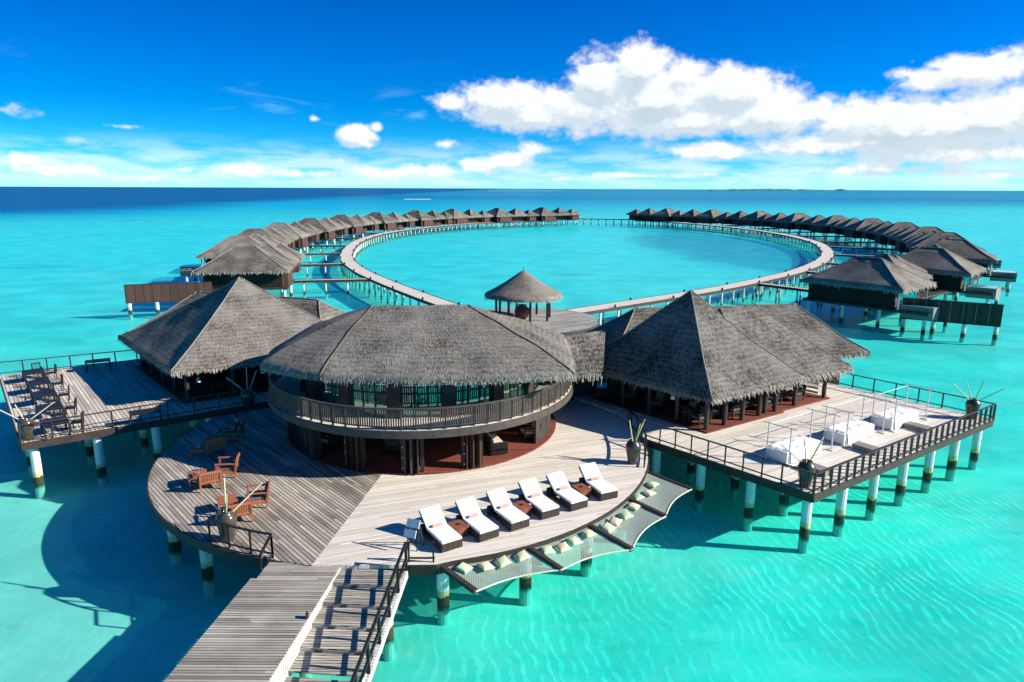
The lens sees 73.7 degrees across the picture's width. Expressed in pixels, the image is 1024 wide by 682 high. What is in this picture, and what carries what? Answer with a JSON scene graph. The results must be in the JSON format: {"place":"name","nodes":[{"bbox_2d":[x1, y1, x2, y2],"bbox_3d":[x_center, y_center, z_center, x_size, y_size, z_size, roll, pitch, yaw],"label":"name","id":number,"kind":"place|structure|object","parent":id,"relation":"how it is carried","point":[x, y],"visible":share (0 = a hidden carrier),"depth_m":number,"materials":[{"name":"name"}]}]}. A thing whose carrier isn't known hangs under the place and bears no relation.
{"place":"outdoors","nodes":[
{"label":"outdoors","id":0,"kind":"place"},
{"bbox_2d":[0,207,1023,681],"bbox_3d":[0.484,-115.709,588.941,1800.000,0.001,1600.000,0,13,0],"label":"sea","id":1,"kind":"structure","parent":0,"point":[916,587],"depth_m":31.44,"materials":[{"name":"liquid"}]},
{"bbox_2d":[0,359,268,498],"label":"dining deck","id":2,"kind":"structure","parent":1,"relation":"on","point":[95,388],"depth_m":39.43,"materials":[{"name":"grey wood"}]},
{"bbox_2d":[0,402,53,440],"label":"vase","id":3,"kind":"object","parent":2,"relation":"on","point":[26,431],"visible":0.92,"depth_m":33.77,"materials":[{"name":"brown ceramic"}]},
{"bbox_2d":[30,389,57,405],"bbox_3d":[-26.897,3.331,39.291,1.150,0.742,1.150,-11,17,-40],"label":"dining table","id":4,"kind":"object","parent":2,"relation":"on","point":[42,393],"visible":0.94,"depth_m":39.11,"materials":[{"name":"grey wood"}]},
{"bbox_2d":[35,402,63,419],"bbox_3d":[-24.979,3.870,36.913,1.150,0.742,1.150,-11,17,-40],"label":"dining table","id":5,"kind":"object","parent":2,"relation":"on","point":[54,405],"visible":0.91,"depth_m":36.75,"materials":[{"name":"grey wood"}]},
{"bbox_2d":[39,415,70,439],"bbox_3d":[-23.174,4.384,34.649,1.150,0.742,1.150,-11,17,-40],"label":"dining table","id":6,"kind":"object","parent":2,"relation":"on","point":[55,422],"visible":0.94,"depth_m":34.51,"materials":[{"name":"grey wood"}]},
{"bbox_2d":[0,350,139,373],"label":"railing","id":7,"kind":"object","parent":2,"relation":"on","point":[71,366],"visible":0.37,"depth_m":47.21,"materials":[{"name":"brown wood"}]},
{"bbox_2d":[17,389,246,445],"bbox_3d":[-19.734,3.954,36.496,10.864,1.045,0.090,-9,15,-35],"label":"railing","id":8,"kind":"object","parent":2,"relation":"on","point":[113,424],"visible":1,"depth_m":35.90,"materials":[{"name":"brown wood"}]},
{"bbox_2d":[129,407,162,427],"bbox_3d":[-19.410,4.046,36.188,1.500,0.762,0.650,-7,15,-31],"label":"dining table","id":9,"kind":"object","parent":2,"relation":"on","point":[144,411],"visible":1,"depth_m":36.04,"materials":[{"name":"wood"}]},
{"bbox_2d":[117,277,322,403],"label":"dining pavilion","id":10,"kind":"structure","parent":2,"relation":"on","point":[234,329],"depth_m":42.86,"materials":[{"name":"plant"}]},
{"bbox_2d":[126,291,345,367],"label":"pavilion","id":11,"kind":"structure","parent":2,"relation":"on","point":[320,309],"depth_m":48.27,"materials":[{"name":"plant"}]},
{"bbox_2d":[146,399,648,625],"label":"round deck","id":12,"kind":"structure","parent":1,"relation":"on","point":[315,513],"depth_m":28.61,"materials":[{"name":"brown wood"}]},
{"bbox_2d":[195,467,222,492],"bbox_3d":[-13.051,5.916,29.434,0.932,0.920,0.955,-8,15,-31],"label":"armchair","id":13,"kind":"object","parent":12,"relation":"on","point":[205,478],"visible":1,"depth_m":29.10,"materials":[{"name":"brown wood"}]},
{"bbox_2d":[202,435,226,457],"bbox_3d":[-14.464,5.062,33.229,0.932,0.920,0.955,-9,16,-37],"label":"armchair","id":14,"kind":"object","parent":12,"relation":"on","point":[217,443],"visible":1,"depth_m":32.90,"materials":[{"name":"brown wood"}]},
{"bbox_2d":[214,452,239,477],"bbox_3d":[-12.798,5.612,30.799,0.955,0.920,0.932,-2,13,-12],"label":"armchair","id":15,"kind":"object","parent":12,"relation":"on","point":[224,467],"visible":0.91,"depth_m":30.50,"materials":[{"name":"brown wood"}]},
{"bbox_2d":[217,493,237,511],"bbox_3d":[-11.419,6.571,27.419,0.750,0.522,0.750,-6,14,-24],"label":"side table","id":16,"kind":"object","parent":12,"relation":"on","point":[232,499],"visible":0.81,"depth_m":27.25,"materials":[{"name":"brown wood"}]},
{"bbox_2d":[201,478,262,541],"bbox_3d":[-10.311,6.166,25.052,2.223,2.354,0.920,-2,13,-10],"label":"vase","id":17,"kind":"object","parent":12,"relation":"on","point":[227,515],"visible":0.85,"depth_m":24.91,"materials":[{"name":"ceramic"}]},
{"bbox_2d":[221,420,244,442],"bbox_3d":[-14.284,4.660,35.032,0.955,0.920,0.932,-1,13,-6],"label":"armchair","id":18,"kind":"object","parent":12,"relation":"on","point":[235,434],"visible":0.89,"depth_m":34.71,"materials":[{"name":"brown wood"}]},
{"bbox_2d":[224,496,252,521],"bbox_3d":[-10.613,6.570,26.555,0.931,0.920,0.955,-6,14,-27],"label":"armchair","id":19,"kind":"object","parent":12,"relation":"on","point":[244,508],"visible":0.65,"depth_m":26.24,"materials":[{"name":"brown wood"}]},
{"bbox_2d":[207,518,271,553],"bbox_3d":[-9.759,7.106,24.411,2.974,1.045,0.178,5,14,22],"label":"railing","id":20,"kind":"object","parent":12,"relation":"on","point":[235,527],"visible":0.95,"depth_m":24.37,"materials":[{"name":"wood"}]},
{"bbox_2d":[226,367,256,409],"bbox_3d":[-15.723,2.779,39.660,1.740,2.552,0.814,0,13,0],"label":"vase","id":21,"kind":"object","parent":12,"relation":"on","point":[248,395],"visible":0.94,"depth_m":39.55,"materials":[{"name":"brown ceramic"}]},
{"bbox_2d":[244,479,270,508],"bbox_3d":[-10.370,6.269,27.907,0.955,0.920,0.932,-3,13,-16],"label":"armchair","id":22,"kind":"object","parent":12,"relation":"on","point":[258,495],"visible":0.91,"depth_m":27.63,"materials":[{"name":"brown wood"}]},
{"bbox_2d":[403,518,423,550],"bbox_3d":[-3.533,6.931,24.592,0.530,1.129,0.628,5,13,20],"label":"notice stand","id":23,"kind":"object","parent":12,"relation":"on","point":[409,532],"visible":0.92,"depth_m":24.41,"materials":[{"name":"blue wood"}]},
{"bbox_2d":[259,304,575,474],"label":"round building","id":24,"kind":"structure","parent":12,"relation":"on","point":[438,389],"depth_m":31.81,"materials":[{"name":"plant"}]},
{"bbox_2d":[308,429,316,458],"bbox_3d":[-9.429,4.525,32.540,0.050,2.100,0.620,7,14,28],"label":"door leaf","id":25,"kind":"structure","parent":24,"relation":"in","point":[312,441],"depth_m":32.47,"materials":[{"name":"brown wood"}]},
{"bbox_2d":[316,381,338,403],"bbox_3d":[-8.729,2.143,32.472,1.928,2.085,0.158,10,16,38],"label":"window","id":26,"kind":"structure","parent":24,"relation":"in","point":[328,392],"depth_m":32.55,"materials":[{"name":"teal glass"}]},
{"bbox_2d":[321,433,341,450],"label":"armchair","id":27,"kind":"object","parent":24,"relation":"on","point":[329,438],"visible":0.7,"depth_m":33.65,"materials":[{"name":"brown paint"}]},
{"bbox_2d":[351,383,386,415],"bbox_3d":[-6.563,2.398,31.371,1.917,2.085,0.146,4,13,16],"label":"window","id":28,"kind":"structure","parent":24,"relation":"in","point":[371,395],"depth_m":31.37,"materials":[{"name":"teal glass"}]},
{"bbox_2d":[384,439,400,455],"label":"armchair","id":29,"kind":"object","parent":24,"relation":"on","point":[392,444],"visible":0.7,"depth_m":32.75,"materials":[{"name":"brown paint"}]},
{"bbox_2d":[401,385,441,416],"bbox_3d":[-4.128,2.454,31.163,1.907,2.085,0.137,-1,13,-6],"label":"window","id":30,"kind":"structure","parent":24,"relation":"in","point":[430,396],"depth_m":31.18,"materials":[{"name":"glass"}]},
{"bbox_2d":[468,434,473,468],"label":"pillar","id":31,"kind":"structure","parent":24,"relation":"in","point":[470,437],"depth_m":31.41,"materials":[{"name":"wood"}]},
{"bbox_2d":[456,384,490,413],"bbox_3d":[-1.797,2.304,31.880,1.925,2.085,0.154,-7,14,-28],"label":"window","id":32,"kind":"structure","parent":24,"relation":"in","point":[465,395],"depth_m":31.88,"materials":[{"name":"teal glass"}]},
{"bbox_2d":[474,433,480,466],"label":"pillar","id":33,"kind":"structure","parent":24,"relation":"in","point":[477,437],"depth_m":31.55,"materials":[{"name":"wood"}]},
{"bbox_2d":[483,431,507,454],"bbox_3d":[-0.932,4.930,33.887,0.875,0.750,1.900,-4,13,-20],"label":"sofa","id":34,"kind":"object","parent":24,"relation":"on","point":[494,443],"visible":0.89,"depth_m":33.13,"materials":[{"name":"wicker"}]},
{"bbox_2d":[504,383,524,402],"bbox_3d":[0.076,1.969,33.413,0.158,2.085,1.928,10,16,38],"label":"window","id":35,"kind":"structure","parent":24,"relation":"in","point":[510,390],"depth_m":33.50,"materials":[{"name":"teal glass"}]},
{"bbox_2d":[518,421,541,441],"bbox_3d":[0.918,4.600,35.264,0.955,0.920,0.932,-4,13,-20],"label":"armchair","id":36,"kind":"object","parent":24,"relation":"on","point":[527,432],"visible":0.64,"depth_m":34.97,"materials":[{"name":"wicker"}]},
{"bbox_2d":[407,541,434,562],"bbox_3d":[-3.146,7.373,23.681,0.930,0.895,0.090,0,13,0],"label":"railing","id":37,"kind":"object","parent":12,"relation":"on","point":[422,542],"visible":1,"depth_m":23.62,"materials":[{"name":"black metal"}]},
{"bbox_2d":[419,505,462,552],"bbox_3d":[-2.659,6.884,25.214,0.880,0.906,1.914,-8,15,-32],"label":"sun lounger","id":38,"kind":"object","parent":12,"relation":"on","point":[445,537],"visible":0.93,"depth_m":25.16,"materials":[{"name":"fabric"}]},
{"bbox_2d":[447,519,468,536],"bbox_3d":[-2.016,7.071,25.662,0.560,0.380,0.700,-8,15,-32],"label":"table","id":39,"kind":"object","parent":12,"relation":"on","point":[461,529],"visible":0.83,"depth_m":25.48,"materials":[{"name":"wood"}]},
{"bbox_2d":[455,496,498,541],"bbox_3d":[-1.356,6.726,25.946,0.880,0.906,1.914,-8,15,-33],"label":"sun lounger","id":40,"kind":"object","parent":12,"relation":"on","point":[482,528],"visible":0.95,"depth_m":25.85,"materials":[{"name":"fabric"}]},
{"bbox_2d":[441,550,561,594],"bbox_3d":[-0.501,7.866,23.807,3.933,0.220,2.167,-5,14,-24],"label":"lounging net","id":41,"kind":"object","parent":12,"relation":"attached to","point":[460,580],"visible":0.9,"depth_m":23.48,"materials":[{"name":"grey"}]},
{"bbox_2d":[486,487,529,531],"bbox_3d":[-0.194,6.554,26.734,0.880,0.906,1.914,-8,15,-32],"label":"sun lounger","id":42,"kind":"object","parent":12,"relation":"on","point":[512,518],"visible":1,"depth_m":26.67,"materials":[{"name":"fabric"}]},
{"bbox_2d":[518,478,559,519],"bbox_3d":[1.055,6.348,27.680,0.880,0.906,1.914,-7,14,-29],"label":"sun lounger","id":43,"kind":"object","parent":12,"relation":"on","point":[543,507],"visible":0.91,"depth_m":27.61,"materials":[{"name":"fabric"}]},
{"bbox_2d":[546,471,587,510],"bbox_3d":[2.250,6.198,28.376,0.880,0.906,1.914,-7,15,-30],"label":"sun lounger","id":44,"kind":"object","parent":12,"relation":"on","point":[570,499],"visible":1,"depth_m":28.35,"materials":[{"name":"fabric"}]},
{"bbox_2d":[528,527,631,571],"bbox_3d":[2.449,7.607,25.020,3.273,0.220,2.206,-8,15,-33],"label":"lounging net","id":45,"kind":"object","parent":12,"relation":"attached to","point":[547,559],"visible":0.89,"depth_m":24.88,"materials":[{"name":"grey"}]},
{"bbox_2d":[555,330,605,399],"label":"link roof","id":46,"kind":"structure","parent":12,"relation":"on","point":[587,349],"depth_m":38.31,"materials":[{"name":"plant"}]},
{"bbox_2d":[579,462,617,500],"bbox_3d":[3.669,5.995,29.310,0.880,0.906,1.914,-6,14,-24],"label":"sun lounger","id":47,"kind":"object","parent":12,"relation":"on","point":[602,489],"visible":0.88,"depth_m":29.24,"materials":[{"name":"fabric"}]},
{"bbox_2d":[589,500,665,551],"bbox_3d":[4.653,7.182,26.965,2.190,0.220,3.563,10,16,38],"label":"lounging net","id":48,"kind":"object","parent":12,"relation":"attached to","point":[618,541],"visible":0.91,"depth_m":26.70,"materials":[{"name":"grey"}]},
{"bbox_2d":[626,419,644,464],"bbox_3d":[5.831,4.766,32.179,0.936,2.111,0.737,0,13,0],"label":"vase","id":49,"kind":"object","parent":12,"relation":"on","point":[633,447],"visible":1,"depth_m":32.07,"materials":[{"name":"grey ceramic"}]},
{"bbox_2d":[628,409,646,467],"bbox_3d":[6.468,4.889,34.634,0.454,1.045,5.911,1,13,2],"label":"railing","id":50,"kind":"object","parent":12,"relation":"on","point":[645,437],"visible":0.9,"depth_m":34.93,"materials":[{"name":"black metal"}]},
{"bbox_2d":[629,471,691,518],"bbox_3d":[6.209,6.581,29.685,2.464,0.220,3.788,9,15,33],"label":"lounging net","id":51,"kind":"object","parent":12,"relation":"attached to","point":[661,513],"visible":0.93,"depth_m":29.66,"materials":[{"name":"grey"}]},
{"bbox_2d":[566,220,834,325],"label":"ring walkway","id":52,"kind":"structure","parent":1,"relation":"on","point":[826,254],"depth_m":99.18,"materials":[{"name":"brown wood"}]},
{"bbox_2d":[574,382,993,553],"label":"lounge deck","id":53,"kind":"structure","parent":1,"relation":"on","point":[750,437],"depth_m":34.78,"materials":[{"name":"brown wood"}]},
{"bbox_2d":[589,290,808,433],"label":"dining pavilion","id":54,"kind":"structure","parent":53,"relation":"on","point":[691,344],"depth_m":37.86,"materials":[{"name":"plant"}]},
{"bbox_2d":[617,384,637,401],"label":"armchair","id":55,"kind":"object","parent":54,"relation":"on","point":[631,393],"visible":0.81,"depth_m":40.75,"materials":[{"name":"brown paint"}]},
{"bbox_2d":[643,390,665,410],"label":"armchair","id":56,"kind":"object","parent":54,"relation":"on","point":[658,400],"visible":0.87,"depth_m":39.28,"materials":[{"name":"brown paint"}]},
{"bbox_2d":[679,399,698,420],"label":"armchair","id":57,"kind":"object","parent":54,"relation":"on","point":[684,411],"visible":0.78,"depth_m":37.67,"materials":[{"name":"brown paint"}]},
{"bbox_2d":[687,404,712,426],"bbox_3d":[10.205,4.032,37.017,0.955,0.920,0.932,-6,14,-27],"label":"armchair","id":58,"kind":"object","parent":54,"relation":"on","point":[699,417],"visible":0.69,"depth_m":36.90,"materials":[{"name":"brown paint"}]},
{"bbox_2d":[720,398,740,418],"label":"armchair","id":59,"kind":"object","parent":54,"relation":"on","point":[733,407],"visible":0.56,"depth_m":38.29,"materials":[{"name":"brown paint"}]},
{"bbox_2d":[584,303,870,390],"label":"pavilion","id":60,"kind":"structure","parent":53,"relation":"on","point":[798,319],"depth_m":45.12,"materials":[{"name":"plant"}]},
{"bbox_2d":[645,421,814,490],"bbox_3d":[9.764,5.321,31.846,0.090,1.045,8.873,-11,17,-40],"label":"railing","id":61,"kind":"object","parent":53,"relation":"on","point":[742,466],"visible":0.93,"depth_m":31.36,"materials":[{"name":"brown wood"}]},
{"bbox_2d":[651,303,853,419],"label":"side pavilion","id":62,"kind":"structure","parent":53,"relation":"on","point":[782,341],"depth_m":40.26,"materials":[{"name":"plant"}]},
{"bbox_2d":[763,408,840,466],"bbox_3d":[13.949,4.569,32.897,3.882,1.850,1.652,-8,15,-33],"label":"daybed","id":63,"kind":"object","parent":53,"relation":"on","point":[777,451],"visible":0.9,"depth_m":32.41,"materials":[{"name":"white fabric"}]},
{"bbox_2d":[781,436,823,487],"bbox_3d":[12.684,5.264,29.373,2.012,2.019,0.988,-2,13,-9],"label":"vase","id":64,"kind":"object","parent":53,"relation":"on","point":[807,464],"visible":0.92,"depth_m":29.17,"materials":[{"name":"brown ceramic"}]},
{"bbox_2d":[821,394,891,447],"bbox_3d":[17.782,4.045,35.313,3.882,1.850,1.652,-8,15,-33],"label":"daybed","id":65,"kind":"object","parent":53,"relation":"on","point":[848,432],"visible":0.99,"depth_m":34.81,"materials":[{"name":"white fabric"}]},
{"bbox_2d":[870,383,934,431],"bbox_3d":[21.357,3.579,37.465,3.882,1.850,1.652,-8,15,-33],"label":"daybed","id":66,"kind":"object","parent":53,"relation":"on","point":[897,417],"visible":0.96,"depth_m":36.93,"materials":[{"name":"white fabric"}]},
{"bbox_2d":[812,403,996,496],"bbox_3d":[19.801,5.021,33.376,17.342,1.045,0.125,-8,15,-33],"label":"railing","id":67,"kind":"object","parent":53,"relation":"on","point":[855,460],"visible":1,"depth_m":32.63,"materials":[{"name":"brown wood"}]},
{"bbox_2d":[828,372,995,416],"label":"railing","id":68,"kind":"object","parent":53,"relation":"on","point":[895,395],"visible":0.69,"depth_m":41.65,"materials":[{"name":"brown wood"}]},
{"bbox_2d":[904,421,932,433],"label":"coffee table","id":69,"kind":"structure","parent":53,"relation":"on","point":[915,426],"depth_m":36.39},
{"bbox_2d":[953,381,1003,419],"bbox_3d":[25.943,3.320,38.112,2.880,2.110,0.725,0,13,0],"label":"vase","id":70,"kind":"object","parent":53,"relation":"on","point":[972,404],"visible":0.79,"depth_m":38.04,"materials":[{"name":"grey ceramic"}]},
{"bbox_2d":[755,283,844,315],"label":"villa jetty","id":71,"kind":"object","parent":1,"relation":"on","point":[797,289],"visible":0.58,"depth_m":92.09,"materials":[{"name":"grey wood"}]},
{"bbox_2d":[0,186,1023,219],"bbox_3d":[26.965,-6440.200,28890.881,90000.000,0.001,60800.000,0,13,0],"label":"water","id":72,"kind":"structure","parent":0,"point":[19,203],"depth_m":882.57,"materials":[{"name":"liquid"}]},
{"bbox_2d":[124,281,212,319],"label":"privacy screen","id":73,"kind":"object","parent":72,"relation":"in","point":[156,293],"visible":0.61,"depth_m":82.15,"materials":[{"name":"brown wood"}]},
{"bbox_2d":[180,233,285,280],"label":"water villa","id":74,"kind":"object","parent":72,"relation":"in","point":[223,246],"visible":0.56,"depth_m":106.75,"materials":[{"name":"plant"}]},
{"bbox_2d":[173,242,305,301],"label":"water villa","id":75,"kind":"object","parent":72,"relation":"in","point":[266,266],"visible":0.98,"depth_m":87.35,"materials":[{"name":"plant"}]},
{"bbox_2d":[204,226,298,261],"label":"water villa","id":76,"kind":"object","parent":72,"relation":"in","point":[288,239],"visible":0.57,"depth_m":132.34,"materials":[{"name":"plant"}]},
{"bbox_2d":[164,562,407,681],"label":"pier","id":77,"kind":"structure","parent":72,"relation":"in","point":[261,628],"depth_m":20.62,"materials":[{"name":"wood"}]},
{"bbox_2d":[259,534,273,572],"bbox_3d":[-8.466,7.482,23.558,0.090,1.393,0.877,2,13,8],"label":"railing","id":78,"kind":"object","parent":77,"relation":"attached to","point":[270,538],"visible":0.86,"depth_m":23.56,"materials":[{"name":"black metal"}]},
{"bbox_2d":[350,542,407,681],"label":"stair railing","id":79,"kind":"object","parent":77,"relation":"attached to","point":[366,646],"visible":1,"depth_m":20.28,"materials":[{"name":"black metal"}]},
{"bbox_2d":[262,221,322,260],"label":"water villa","id":80,"kind":"object","parent":72,"relation":"in","point":[306,233],"visible":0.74,"depth_m":151.07,"materials":[{"name":"plant"}]},
{"bbox_2d":[295,217,350,250],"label":"water villa","id":81,"kind":"object","parent":72,"relation":"in","point":[331,229],"visible":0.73,"depth_m":173.40,"materials":[{"name":"plant"}]},
{"bbox_2d":[281,278,369,298],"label":"villa jetty","id":82,"kind":"object","parent":72,"relation":"in","point":[347,280],"visible":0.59,"depth_m":96.97,"materials":[{"name":"grey wood"}]},
{"bbox_2d":[322,214,381,241],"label":"water villa","id":83,"kind":"object","parent":72,"relation":"in","point":[359,224],"visible":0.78,"depth_m":197.02,"materials":[{"name":"grey wood"}]},
{"bbox_2d":[350,212,417,238],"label":"water villa","id":84,"kind":"object","parent":72,"relation":"in","point":[392,221],"visible":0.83,"depth_m":217.43,"materials":[{"name":"grey wood"}]},
{"bbox_2d":[392,210,452,234],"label":"water villa","id":85,"kind":"object","parent":72,"relation":"in","point":[432,218],"visible":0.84,"depth_m":236.61,"materials":[{"name":"grey wood"}]},
{"bbox_2d":[340,219,578,305],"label":"ring walkway","id":86,"kind":"structure","parent":72,"relation":"in","point":[360,271],"depth_m":109.98,"materials":[{"name":"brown wood"}]},
{"bbox_2d":[439,209,493,231],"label":"water villa","id":87,"kind":"object","parent":72,"relation":"in","point":[468,216],"visible":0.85,"depth_m":255.31,"materials":[{"name":"grey wood"}]},
{"bbox_2d":[487,208,539,229],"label":"water villa","id":88,"kind":"object","parent":72,"relation":"in","point":[511,216],"visible":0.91,"depth_m":267.07,"materials":[{"name":"grey wood"}]},
{"bbox_2d":[486,307,597,335],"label":"landing deck","id":89,"kind":"structure","parent":72,"relation":"in","point":[565,322],"depth_m":67.44,"materials":[{"name":"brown wood"}]},
{"bbox_2d":[514,304,528,319],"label":"clay pot","id":90,"kind":"object","parent":89,"relation":"on","point":[521,311],"visible":0.84,"depth_m":67.06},
{"bbox_2d":[483,268,562,321],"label":"gazebo","id":91,"kind":"object","parent":89,"relation":"on","point":[523,286],"visible":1,"depth_m":65.83,"materials":[{"name":"plant"}]},
{"bbox_2d":[531,207,581,227],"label":"water villa","id":92,"kind":"object","parent":72,"relation":"in","point":[555,215],"visible":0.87,"depth_m":279.87,"materials":[{"name":"grey wood"}]},
{"bbox_2d":[626,208,684,228],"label":"water villa","id":93,"kind":"object","parent":72,"relation":"in","point":[649,214],"visible":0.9,"depth_m":281.41,"materials":[{"name":"grey wood"}]},
{"bbox_2d":[671,209,730,229],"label":"water villa","id":94,"kind":"object","parent":72,"relation":"in","point":[705,217],"visible":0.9,"depth_m":265.83,"materials":[{"name":"grey wood"}]},
{"bbox_2d":[715,211,781,232],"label":"water villa","id":95,"kind":"object","parent":72,"relation":"in","point":[742,218],"visible":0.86,"depth_m":249.92,"materials":[{"name":"grey wood"}]},
{"bbox_2d":[755,212,823,236],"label":"water villa","id":96,"kind":"object","parent":72,"relation":"in","point":[780,220],"visible":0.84,"depth_m":230.33,"materials":[{"name":"grey wood"}]},
{"bbox_2d":[793,215,865,241],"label":"water villa","id":97,"kind":"object","parent":72,"relation":"in","point":[818,224],"visible":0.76,"depth_m":210.62,"materials":[{"name":"grey wood"}]},
{"bbox_2d":[826,217,891,247],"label":"water villa","id":98,"kind":"object","parent":72,"relation":"in","point":[849,228],"visible":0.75,"depth_m":188.88,"materials":[{"name":"grey wood"}]},
{"bbox_2d":[799,253,947,340],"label":"water villa","id":99,"kind":"object","parent":72,"relation":"in","point":[886,282],"visible":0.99,"depth_m":76.47,"materials":[{"name":"plant"}]},
{"bbox_2d":[859,221,919,255],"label":"water villa","id":100,"kind":"object","parent":72,"relation":"in","point":[875,232],"visible":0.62,"depth_m":168.39,"materials":[{"name":"plant"}]},
{"bbox_2d":[885,225,944,255],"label":"water villa","id":101,"kind":"object","parent":72,"relation":"in","point":[897,237],"visible":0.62,"depth_m":147.14,"materials":[{"name":"plant"}]},
{"bbox_2d":[899,297,1003,345],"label":"privacy screen","id":102,"kind":"object","parent":72,"relation":"in","point":[986,314],"visible":0.8,"depth_m":70.82,"materials":[{"name":"brown wood"}]},
{"bbox_2d":[899,244,1004,303],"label":"water villa","id":103,"kind":"object","parent":72,"relation":"in","point":[949,271],"visible":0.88,"depth_m":88.69,"materials":[{"name":"plant"}]},
{"bbox_2d":[902,230,1001,270],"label":"water villa","id":104,"kind":"object","parent":72,"relation":"in","point":[921,239],"visible":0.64,"depth_m":125.12,"materials":[{"name":"plant"}]},
{"bbox_2d":[923,237,1016,295],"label":"water villa","id":105,"kind":"object","parent":72,"relation":"in","point":[967,250],"visible":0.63,"depth_m":104.08,"materials":[{"name":"plant"}]},
{"bbox_2d":[0,0,1023,190],"label":"sky","id":106,"kind":"structure","parent":0,"point":[480,94],"materials":[{"name":"blue"}]},
{"bbox_2d":[709,189,830,190],"bbox_3d":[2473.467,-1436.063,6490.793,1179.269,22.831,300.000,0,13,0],"label":"island","id":107,"kind":"structure","parent":0,"point":[768,190],"depth_m":6418.01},
{"bbox_2d":[852,441,882,455],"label":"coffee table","id":108,"kind":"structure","parent":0,"point":[862,447],"depth_m":33.38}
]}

